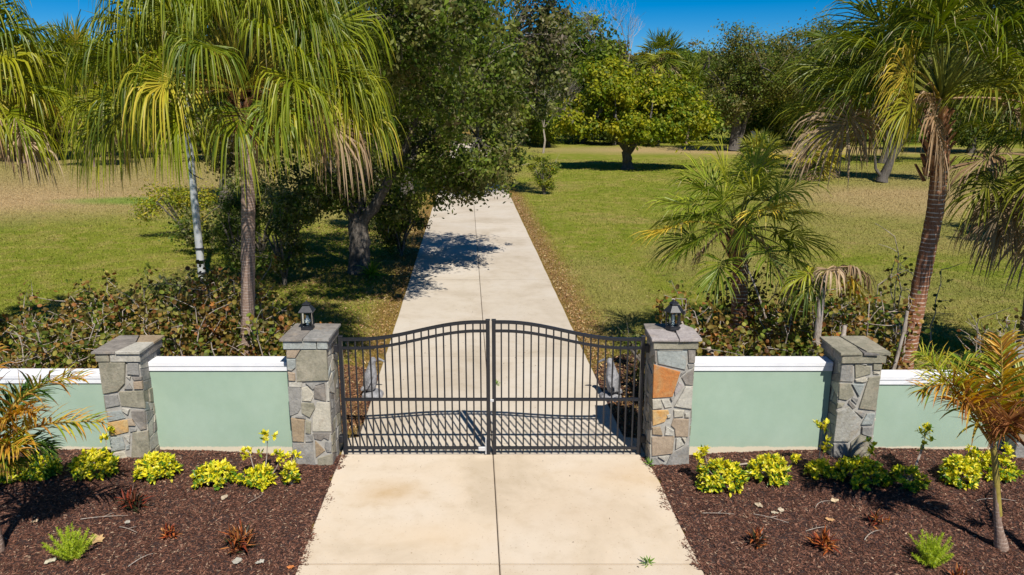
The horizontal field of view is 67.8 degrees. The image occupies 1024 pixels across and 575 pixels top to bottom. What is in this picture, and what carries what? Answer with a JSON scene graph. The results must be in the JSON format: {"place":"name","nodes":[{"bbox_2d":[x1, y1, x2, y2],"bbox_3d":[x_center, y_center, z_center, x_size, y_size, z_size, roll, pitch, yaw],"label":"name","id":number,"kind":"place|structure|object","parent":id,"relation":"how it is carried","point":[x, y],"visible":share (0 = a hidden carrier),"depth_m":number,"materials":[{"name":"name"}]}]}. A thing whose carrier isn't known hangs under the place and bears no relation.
{"place":"outdoors","nodes":[
{"label":"outdoors","id":0,"kind":"place"},
{"bbox_2d":[296,138,703,574],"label":"driveway","id":1,"kind":"structure","parent":0,"point":[477,512],"depth_m":11.58,"materials":[{"name":"concrete"}]},
{"bbox_2d":[360,357,383,397],"bbox_3d":[-2.620,1.672,14.249,0.417,0.774,0.416,9,16,34],"label":"bird statue","id":2,"kind":"object","parent":1,"relation":"on","point":[368,382],"visible":0.73,"depth_m":14.15,"materials":[{"name":"grey stone"}]},
{"bbox_2d":[0,0,1012,65],"label":"sky","id":3,"kind":"structure","parent":0,"point":[693,18],"materials":[{"name":"blue"}]},
{"bbox_2d":[0,119,1023,573],"bbox_3d":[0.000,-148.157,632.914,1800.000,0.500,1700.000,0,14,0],"label":"lawn","id":4,"kind":"structure","parent":0,"point":[592,151],"depth_m":30.61,"materials":[{"name":"green plant"}]},
{"bbox_2d":[0,54,59,162],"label":"cabbage palm","id":5,"kind":"object","parent":4,"relation":"on","point":[3,87],"visible":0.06,"depth_m":67.06,"materials":[{"name":"green plant"}]},
{"bbox_2d":[0,54,80,160],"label":"belt tree","id":6,"kind":"object","parent":4,"relation":"on","point":[56,138],"visible":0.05,"depth_m":71.56,"materials":[{"name":"green plant"}]},
{"bbox_2d":[0,0,100,365],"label":"weeping fan palm","id":7,"kind":"object","parent":4,"relation":"on","point":[20,137],"visible":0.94,"depth_m":13.92,"materials":[{"name":"green plant"}]},
{"bbox_2d":[0,319,103,368],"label":"sea grape bush","id":8,"kind":"object","parent":4,"relation":"on","point":[20,364],"visible":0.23,"depth_m":13.63,"materials":[{"name":"green plant"}]},
{"bbox_2d":[0,282,106,368],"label":"sea grape bush","id":9,"kind":"object","parent":4,"relation":"on","point":[30,318],"visible":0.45,"depth_m":15.37,"materials":[{"name":"green plant"}]},
{"bbox_2d":[0,369,110,449],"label":"garden wall","id":10,"kind":"structure","parent":4,"relation":"on","point":[84,394],"depth_m":11.69,"materials":[{"name":"green paint"}]},
{"bbox_2d":[35,15,111,158],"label":"cabbage palm","id":11,"kind":"object","parent":4,"relation":"on","point":[61,34],"visible":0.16,"depth_m":70.83,"materials":[{"name":"green plant"}]},
{"bbox_2d":[40,47,116,166],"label":"cabbage palm","id":12,"kind":"object","parent":4,"relation":"on","point":[61,82],"visible":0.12,"depth_m":62.94,"materials":[{"name":"green plant"}]},
{"bbox_2d":[2,282,176,368],"bbox_3d":[-7.418,1.092,13.798,2.564,2.223,2.708,0,14,0],"label":"sea grape bush","id":13,"kind":"object","parent":4,"relation":"on","point":[85,347],"visible":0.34,"depth_m":13.52,"materials":[{"name":"green plant"}]},
{"bbox_2d":[91,335,163,457],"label":"stone pillar","id":14,"kind":"structure","parent":4,"relation":"on","point":[125,377],"depth_m":11.41,"materials":[{"name":"grey stone"}]},
{"bbox_2d":[58,263,197,366],"bbox_3d":[-7.868,0.689,15.694,3.116,2.114,2.508,0,14,0],"label":"sea grape bush","id":15,"kind":"object","parent":4,"relation":"on","point":[116,297],"visible":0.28,"depth_m":15.62,"materials":[{"name":"green plant"}]},
{"bbox_2d":[91,281,239,361],"bbox_3d":[-5.933,1.117,13.430,2.508,2.346,2.405,7,15,26],"label":"sea grape bush","id":16,"kind":"object","parent":4,"relation":"on","point":[160,326],"visible":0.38,"depth_m":13.16,"materials":[{"name":"green plant"}]},
{"bbox_2d":[0,448,346,574],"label":"mulch bed","id":17,"kind":"object","parent":4,"relation":"on","point":[297,492],"visible":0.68,"depth_m":10.04,"materials":[{"name":"brown wood"}]},
{"bbox_2d":[16,450,63,481],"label":"golden shrub","id":18,"kind":"object","parent":17,"relation":"on","point":[46,471],"visible":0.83,"depth_m":10.95,"materials":[{"name":"green plant"}]},
{"bbox_2d":[0,343,114,552],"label":"young palm","id":19,"kind":"object","parent":17,"relation":"on","point":[28,389],"visible":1,"depth_m":8.94,"materials":[{"name":"green plant"}]},
{"bbox_2d":[41,521,96,560],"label":"foxtail fern","id":20,"kind":"object","parent":17,"relation":"on","point":[70,550],"visible":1,"depth_m":9.10,"materials":[{"name":"green plant"}]},
{"bbox_2d":[65,425,119,480],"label":"golden shrub","id":21,"kind":"object","parent":17,"relation":"on","point":[91,461],"visible":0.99,"depth_m":11.01,"materials":[{"name":"yellow plant"}]},
{"bbox_2d":[113,484,154,512],"bbox_3d":[-5.074,2.828,10.193,0.550,0.343,0.493,12,18,41],"label":"croton","id":22,"kind":"object","parent":17,"relation":"on","point":[132,498],"visible":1,"depth_m":10.18,"materials":[{"name":"red plant"}]},
{"bbox_2d":[132,450,182,484],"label":"golden shrub","id":23,"kind":"object","parent":17,"relation":"on","point":[152,465],"visible":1,"depth_m":10.90,"materials":[{"name":"yellow plant"}]},
{"bbox_2d":[190,457,237,490],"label":"golden shrub","id":24,"kind":"object","parent":17,"relation":"on","point":[212,471],"visible":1,"depth_m":10.82,"materials":[{"name":"yellow plant"}]},
{"bbox_2d":[218,521,261,554],"bbox_3d":[-3.332,3.082,9.368,0.633,0.428,0.480,9,16,32],"label":"croton","id":25,"kind":"object","parent":17,"relation":"on","point":[239,537],"visible":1,"depth_m":9.37,"materials":[{"name":"red plant"}]},
{"bbox_2d":[234,429,285,491],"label":"golden shrub","id":26,"kind":"object","parent":17,"relation":"on","point":[264,477],"visible":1,"depth_m":10.88,"materials":[{"name":"yellow plant"}]},
{"bbox_2d":[279,448,302,484],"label":"golden shrub","id":27,"kind":"object","parent":17,"relation":"on","point":[290,474],"visible":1,"depth_m":10.89,"materials":[{"name":"yellow plant"}]},
{"bbox_2d":[127,176,222,237],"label":"loose bush","id":28,"kind":"object","parent":4,"relation":"on","point":[178,195],"visible":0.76,"depth_m":30.38,"materials":[{"name":"green plant"}]},
{"bbox_2d":[142,269,216,310],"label":"loose bush","id":29,"kind":"object","parent":4,"relation":"on","point":[164,284],"visible":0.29,"depth_m":19.30,"materials":[{"name":"green plant"}]},
{"bbox_2d":[178,47,205,279],"bbox_3d":[-9.310,-3.577,22.317,0.555,7.200,0.350,0,14,0],"label":"trunk","id":30,"kind":"object","parent":4,"relation":"on","point":[199,248],"visible":0.42,"depth_m":22.61,"materials":[{"name":"wood"}]},
{"bbox_2d":[158,252,277,341],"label":"sea grape bush","id":31,"kind":"object","parent":4,"relation":"on","point":[213,279],"visible":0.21,"depth_m":16.17,"materials":[{"name":"green plant"}]},
{"bbox_2d":[155,271,284,355],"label":"sea grape bush","id":32,"kind":"object","parent":4,"relation":"on","point":[217,332],"visible":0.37,"depth_m":13.61,"materials":[{"name":"green plant"}]},
{"bbox_2d":[148,356,292,453],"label":"garden wall","id":33,"kind":"structure","parent":4,"relation":"on","point":[228,403],"depth_m":11.69,"materials":[{"name":"green paint"}]},
{"bbox_2d":[43,0,408,354],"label":"weeping fan palm","id":34,"kind":"object","parent":4,"relation":"on","point":[143,50],"visible":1,"depth_m":11.40,"materials":[{"name":"green plant"}]},
{"bbox_2d":[131,2,337,207],"bbox_3d":[-13.697,-10.323,38.602,11.726,12.701,9.187,0,14,0],"label":"live oak","id":35,"kind":"object","parent":4,"relation":"on","point":[230,164],"visible":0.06,"depth_m":39.15,"materials":[{"name":"green plant"}]},
{"bbox_2d":[206,189,271,277],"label":"feathery bush","id":36,"kind":"object","parent":4,"relation":"on","point":[229,229],"visible":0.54,"depth_m":23.48,"materials":[{"name":"green plant"}]},
{"bbox_2d":[158,167,321,252],"bbox_3d":[-9.806,-2.869,27.659,6.064,3.354,3.128,0,14,0],"label":"understory bush","id":37,"kind":"object","parent":4,"relation":"on","point":[260,246],"visible":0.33,"depth_m":27.39,"materials":[{"name":"green plant"}]},
{"bbox_2d":[221,184,328,285],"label":"understory bush","id":38,"kind":"object","parent":4,"relation":"on","point":[284,216],"visible":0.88,"depth_m":22.53,"materials":[{"name":"green plant"}]},
{"bbox_2d":[279,323,342,464],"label":"stone pillar","id":39,"kind":"structure","parent":4,"relation":"on","point":[313,389],"depth_m":11.39,"materials":[{"name":"grey stone"}]},
{"bbox_2d":[298,300,314,329],"bbox_3d":[-3.100,0.411,11.524,0.218,0.443,0.218,-1,14,-3],"label":"pillar lantern","id":40,"kind":"object","parent":39,"relation":"on","point":[306,310],"visible":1,"depth_m":11.47,"materials":[{"name":"black metal"}]},
{"bbox_2d":[333,319,493,453],"bbox_3d":[-1.488,1.544,11.694,2.415,2.192,0.095,0,14,0],"label":"gate leaf","id":41,"kind":"object","parent":39,"relation":"attached to","point":[339,347],"visible":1,"depth_m":11.69,"materials":[{"name":"black metal"}]},
{"bbox_2d":[4,195,647,434],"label":"leaf litter","id":42,"kind":"object","parent":4,"relation":"on","point":[551,273],"visible":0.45,"depth_m":22.26,"materials":[{"name":"brown plant"}]},
{"bbox_2d":[338,365,377,433],"bbox_3d":[-3.637,2.109,14.098,2.097,0.001,4.000,0,14,0],"label":"mulch patch","id":43,"kind":"object","parent":4,"relation":"on","point":[363,411],"visible":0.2,"depth_m":14.53,"materials":[{"name":"brown wood"}]},
{"bbox_2d":[218,279,333,355],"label":"sea grape bush","id":44,"kind":"object","parent":43,"relation":"on","point":[269,342],"visible":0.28,"depth_m":13.39,"materials":[{"name":"green plant"}]},
{"bbox_2d":[338,365,377,432],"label":"wood chips","id":45,"kind":"object","parent":43,"relation":"on","point":[352,393],"visible":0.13,"depth_m":14.43,"materials":[{"name":"brown wood"}]},
{"bbox_2d":[326,135,409,228],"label":"understory bush","id":46,"kind":"object","parent":4,"relation":"on","point":[368,201],"visible":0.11,"depth_m":32.55,"materials":[{"name":"green plant"}]},
{"bbox_2d":[176,0,562,275],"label":"live oak","id":47,"kind":"object","parent":4,"relation":"on","point":[483,163],"visible":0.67,"depth_m":22.71,"materials":[{"name":"green plant"}]},
{"bbox_2d":[369,198,432,256],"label":"understory bush","id":48,"kind":"object","parent":4,"relation":"on","point":[394,239],"visible":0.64,"depth_m":27.11,"materials":[{"name":"green plant"}]},
{"bbox_2d":[366,0,588,196],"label":"live oak","id":49,"kind":"object","parent":4,"relation":"on","point":[546,22],"visible":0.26,"depth_m":41.61,"materials":[{"name":"green plant"}]},
{"bbox_2d":[498,76,538,145],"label":"belt tree","id":50,"kind":"object","parent":4,"relation":"on","point":[528,124],"visible":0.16,"depth_m":97.03,"materials":[{"name":"green plant"}]},
{"bbox_2d":[61,110,1019,144],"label":"undergrowth","id":51,"kind":"object","parent":4,"relation":"on","point":[718,131],"visible":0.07,"depth_m":100.66,"materials":[{"name":"green plant"}]},
{"bbox_2d":[526,151,561,193],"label":"round shrub","id":52,"kind":"object","parent":4,"relation":"on","point":[543,182],"visible":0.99,"depth_m":45.52,"materials":[{"name":"green plant"}]},
{"bbox_2d":[525,82,567,147],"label":"belt tree","id":53,"kind":"object","parent":4,"relation":"on","point":[548,130],"visible":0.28,"depth_m":92.11,"materials":[{"name":"green plant"}]},
{"bbox_2d":[513,22,583,138],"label":"belt tree","id":54,"kind":"object","parent":4,"relation":"on","point":[524,65],"visible":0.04,"depth_m":100.46,"materials":[{"name":"green plant"}]},
{"bbox_2d":[549,9,637,143],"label":"belt tree","id":55,"kind":"object","parent":4,"relation":"on","point":[606,49],"visible":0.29,"depth_m":96.56,"materials":[{"name":"green plant"}]},
{"bbox_2d":[570,1,645,65],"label":"bare tree","id":56,"kind":"object","parent":4,"relation":"on","point":[592,29],"visible":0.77,"depth_m":95.92,"materials":[{"name":"grey plant"}]},
{"bbox_2d":[595,353,644,436],"bbox_3d":[2.804,2.062,14.292,2.266,0.001,5.200,0,14,0],"label":"mulch patch","id":57,"kind":"object","parent":4,"relation":"on","point":[637,394],"visible":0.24,"depth_m":14.84,"materials":[{"name":"brown wood"}]},
{"bbox_2d":[599,358,621,401],"bbox_3d":[1.840,1.689,14.150,0.424,0.788,0.425,-3,14,-12],"label":"bird statue","id":58,"kind":"object","parent":57,"relation":"on","point":[608,381],"visible":0.81,"depth_m":14.05,"materials":[{"name":"grey stone"}]},
{"bbox_2d":[596,353,644,445],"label":"wood chips","id":59,"kind":"object","parent":57,"relation":"on","point":[630,404],"visible":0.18,"depth_m":14.34,"materials":[{"name":"brown wood"}]},
{"bbox_2d":[615,326,645,383],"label":"pocket bush","id":60,"kind":"object","parent":57,"relation":"on","point":[631,343],"visible":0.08,"depth_m":15.51,"materials":[{"name":"green plant"}]},
{"bbox_2d":[637,275,744,391],"bbox_3d":[3.059,1.060,13.206,1.691,2.553,2.262,3,14,12],"label":"sea grape bush","id":61,"kind":"object","parent":57,"relation":"on","point":[702,331],"visible":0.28,"depth_m":13.12,"materials":[{"name":"green plant"}]},
{"bbox_2d":[546,52,724,169],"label":"spreading tree","id":62,"kind":"object","parent":4,"relation":"on","point":[615,102],"visible":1,"depth_m":60.10,"materials":[{"name":"green plant"}]},
{"bbox_2d":[633,28,688,144],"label":"cabbage palm","id":63,"kind":"object","parent":4,"relation":"on","point":[661,41],"visible":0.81,"depth_m":94.84,"materials":[{"name":"green plant"}]},
{"bbox_2d":[642,324,701,464],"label":"stone pillar","id":64,"kind":"structure","parent":4,"relation":"on","point":[668,382],"depth_m":11.39,"materials":[{"name":"grey stone"}]},
{"bbox_2d":[491,319,649,453],"bbox_3d":[0.885,1.544,11.694,2.389,2.192,0.095,0,14,0],"label":"gate leaf","id":65,"kind":"object","parent":64,"relation":"attached to","point":[644,347],"visible":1,"depth_m":11.69,"materials":[{"name":"black metal"}]},
{"bbox_2d":[663,300,683,330],"bbox_3d":[2.440,0.407,11.523,0.314,0.452,0.272,-1,14,-3],"label":"pillar lantern","id":66,"kind":"object","parent":64,"relation":"on","point":[673,310],"visible":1,"depth_m":11.46,"materials":[{"name":"black metal"}]},
{"bbox_2d":[662,46,717,141],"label":"belt tree","id":67,"kind":"object","parent":4,"relation":"on","point":[688,57],"visible":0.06,"depth_m":101.64,"materials":[{"name":"green plant"}]},
{"bbox_2d":[674,59,710,143],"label":"cabbage palm","id":68,"kind":"object","parent":4,"relation":"on","point":[696,71],"visible":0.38,"depth_m":99.52,"materials":[{"name":"green plant"}]},
{"bbox_2d":[690,48,739,139],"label":"belt tree","id":69,"kind":"object","parent":4,"relation":"on","point":[715,58],"visible":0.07,"depth_m":109.69,"materials":[{"name":"green plant"}]},
{"bbox_2d":[626,130,842,352],"bbox_3d":[4.401,-0.673,15.310,4.022,4.870,3.954,8,16,28],"label":"cabbage palm","id":70,"kind":"object","parent":4,"relation":"on","point":[736,248],"visible":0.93,"depth_m":14.81,"materials":[{"name":"green plant"}]},
{"bbox_2d":[703,316,804,355],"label":"sea grape bush","id":71,"kind":"object","parent":4,"relation":"on","point":[743,344],"visible":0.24,"depth_m":13.11,"materials":[{"name":"green plant"}]},
{"bbox_2d":[708,37,804,140],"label":"belt tree","id":72,"kind":"object","parent":4,"relation":"on","point":[765,106],"visible":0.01,"depth_m":106.21,"materials":[{"name":"green plant"}]},
{"bbox_2d":[697,261,823,355],"bbox_3d":[5.058,0.592,15.983,2.833,2.158,1.959,0,14,0],"label":"sea grape bush","id":73,"kind":"object","parent":4,"relation":"on","point":[753,301],"visible":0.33,"depth_m":16.01,"materials":[{"name":"green plant"}]},
{"bbox_2d":[689,356,833,454],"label":"garden wall","id":74,"kind":"structure","parent":4,"relation":"on","point":[752,403],"depth_m":11.69,"materials":[{"name":"green paint"}]},
{"bbox_2d":[734,127,788,172],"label":"cabbage palm","id":75,"kind":"object","parent":4,"relation":"on","point":[760,138],"visible":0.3,"depth_m":56.87,"materials":[{"name":"green plant"}]},
{"bbox_2d":[677,7,856,150],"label":"live oak","id":76,"kind":"object","parent":4,"relation":"on","point":[735,93],"visible":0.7,"depth_m":83.17,"materials":[{"name":"green plant"}]},
{"bbox_2d":[742,48,799,143],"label":"belt tree","id":77,"kind":"object","parent":4,"relation":"on","point":[764,122],"visible":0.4,"depth_m":94.74,"materials":[{"name":"green plant"}]},
{"bbox_2d":[736,289,877,355],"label":"sea grape bush","id":78,"kind":"object","parent":4,"relation":"on","point":[803,333],"visible":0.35,"depth_m":13.28,"materials":[{"name":"green plant"}]},
{"bbox_2d":[785,124,847,180],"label":"cabbage palm","id":79,"kind":"object","parent":4,"relation":"on","point":[814,160],"visible":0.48,"depth_m":53.93,"materials":[{"name":"green plant"}]},
{"bbox_2d":[778,264,876,354],"bbox_3d":[5.281,0.957,12.906,1.649,2.842,1.297,0,14,0],"label":"wilting palm","id":80,"kind":"object","parent":4,"relation":"on","point":[809,278],"visible":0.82,"depth_m":12.63,"materials":[{"name":"green plant"}]},
{"bbox_2d":[792,38,871,145],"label":"belt tree","id":81,"kind":"object","parent":4,"relation":"on","point":[821,117],"visible":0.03,"depth_m":92.71,"materials":[{"name":"green plant"}]},
{"bbox_2d":[641,447,1023,574],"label":"mulch bed","id":82,"kind":"object","parent":4,"relation":"on","point":[712,545],"visible":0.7,"depth_m":9.99,"materials":[{"name":"brown wood"}]},
{"bbox_2d":[693,445,749,497],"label":"golden shrub","id":83,"kind":"object","parent":82,"relation":"on","point":[718,479],"visible":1,"depth_m":10.79,"materials":[{"name":"yellow plant"}]},
{"bbox_2d":[742,527,768,548],"bbox_3d":[3.041,3.071,9.452,0.316,0.269,0.313,-6,15,-23],"label":"croton","id":84,"kind":"object","parent":82,"relation":"on","point":[757,534],"visible":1,"depth_m":9.43,"materials":[{"name":"red plant"}]},
{"bbox_2d":[744,453,801,487],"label":"golden shrub","id":85,"kind":"object","parent":82,"relation":"on","point":[770,465],"visible":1,"depth_m":10.91,"materials":[{"name":"yellow plant"}]},
{"bbox_2d":[803,418,833,479],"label":"golden shrub","id":86,"kind":"object","parent":82,"relation":"on","point":[819,466],"visible":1,"depth_m":10.91,"materials":[{"name":"green plant"}]},
{"bbox_2d":[804,524,840,555],"bbox_3d":[3.804,3.077,9.358,0.422,0.292,0.445,0,14,0],"label":"croton","id":87,"kind":"object","parent":82,"relation":"on","point":[823,539],"visible":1,"depth_m":9.33,"materials":[{"name":"red plant"}]},
{"bbox_2d":[830,436,890,490],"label":"golden shrub","id":88,"kind":"object","parent":82,"relation":"on","point":[863,466],"visible":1,"depth_m":10.79,"materials":[{"name":"green plant"}]},
{"bbox_2d":[885,422,935,492],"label":"golden shrub","id":89,"kind":"object","parent":82,"relation":"on","point":[913,472],"visible":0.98,"depth_m":10.78,"materials":[{"name":"green plant"}]},
{"bbox_2d":[909,529,953,567],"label":"foxtail fern","id":90,"kind":"object","parent":82,"relation":"on","point":[933,553],"visible":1,"depth_m":8.98,"materials":[{"name":"green plant"}]},
{"bbox_2d":[937,453,981,490],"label":"golden shrub","id":91,"kind":"object","parent":82,"relation":"on","point":[950,466],"visible":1,"depth_m":10.75,"materials":[{"name":"yellow plant"}]},
{"bbox_2d":[905,329,1023,551],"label":"young palm","id":92,"kind":"object","parent":82,"relation":"on","point":[998,412],"visible":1,"depth_m":8.90,"materials":[{"name":"green plant"}]},
{"bbox_2d":[964,442,1023,482],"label":"golden shrub","id":93,"kind":"object","parent":82,"relation":"on","point":[1011,471],"visible":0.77,"depth_m":10.99,"materials":[{"name":"yellow plant"}]},
{"bbox_2d":[780,39,896,172],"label":"live oak","id":94,"kind":"object","parent":4,"relation":"on","point":[807,88],"visible":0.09,"depth_m":59.17,"materials":[{"name":"green plant"}]},
{"bbox_2d":[819,336,890,457],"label":"stone pillar","id":95,"kind":"structure","parent":4,"relation":"on","point":[858,361],"depth_m":11.40,"materials":[{"name":"grey stone"}]},
{"bbox_2d":[817,259,935,369],"bbox_3d":[6.308,0.876,13.520,2.174,2.771,1.732,5,14,18],"label":"sea grape bush","id":96,"kind":"object","parent":4,"relation":"on","point":[865,329],"visible":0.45,"depth_m":13.36,"materials":[{"name":"green plant"}]},
{"bbox_2d":[766,0,1023,369],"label":"cabbage palm","id":97,"kind":"object","parent":4,"relation":"on","point":[922,21],"visible":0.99,"depth_m":12.34,"materials":[{"name":"green plant"}]},
{"bbox_2d":[891,311,908,369],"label":"cut branch","id":98,"kind":"object","parent":4,"relation":"on","point":[896,359],"visible":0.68,"depth_m":12.86,"materials":[{"name":"grey plant"}]},
{"bbox_2d":[789,0,1022,163],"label":"live oak","id":99,"kind":"object","parent":4,"relation":"on","point":[884,158],"visible":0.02,"depth_m":67.93,"materials":[{"name":"green plant"}]},
{"bbox_2d":[875,223,963,349],"bbox_3d":[8.969,0.031,16.885,1.764,2.812,1.137,0,14,0],"label":"sea grape bush","id":100,"kind":"object","parent":4,"relation":"on","point":[935,305],"visible":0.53,"depth_m":17.02,"materials":[{"name":"green plant"}]},
{"bbox_2d":[842,26,1001,182],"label":"leaning tree","id":101,"kind":"object","parent":4,"relation":"on","point":[883,174],"visible":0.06,"depth_m":51.39,"materials":[{"name":"green plant"}]},
{"bbox_2d":[873,370,1011,449],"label":"garden wall","id":102,"kind":"structure","parent":4,"relation":"on","point":[901,417],"depth_m":11.74,"materials":[{"name":"green paint"}]},
{"bbox_2d":[917,31,1021,153],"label":"belt tree","id":103,"kind":"object","parent":4,"relation":"on","point":[966,139],"visible":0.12,"depth_m":80.80,"materials":[{"name":"green plant"}]},
{"bbox_2d":[924,74,1023,346],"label":"shaggy palm","id":104,"kind":"object","parent":4,"relation":"on","point":[1012,227],"visible":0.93,"depth_m":15.11,"materials":[{"name":"green plant"}]},
{"bbox_2d":[956,307,1022,368],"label":"sea grape bush","id":105,"kind":"object","parent":4,"relation":"on","point":[985,327],"visible":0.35,"depth_m":14.00,"materials":[{"name":"green plant"}]},
{"bbox_2d":[962,307,1023,367],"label":"sea grape bush","id":106,"kind":"object","parent":4,"relation":"on","point":[1015,316],"visible":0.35,"depth_m":14.69,"materials":[{"name":"green plant"}]},
{"bbox_2d":[999,347,1023,457],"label":"stone pillar","id":107,"kind":"structure","parent":4,"relation":"on","point":[1018,452],"depth_m":11.56,"materials":[{"name":"grey stone"}]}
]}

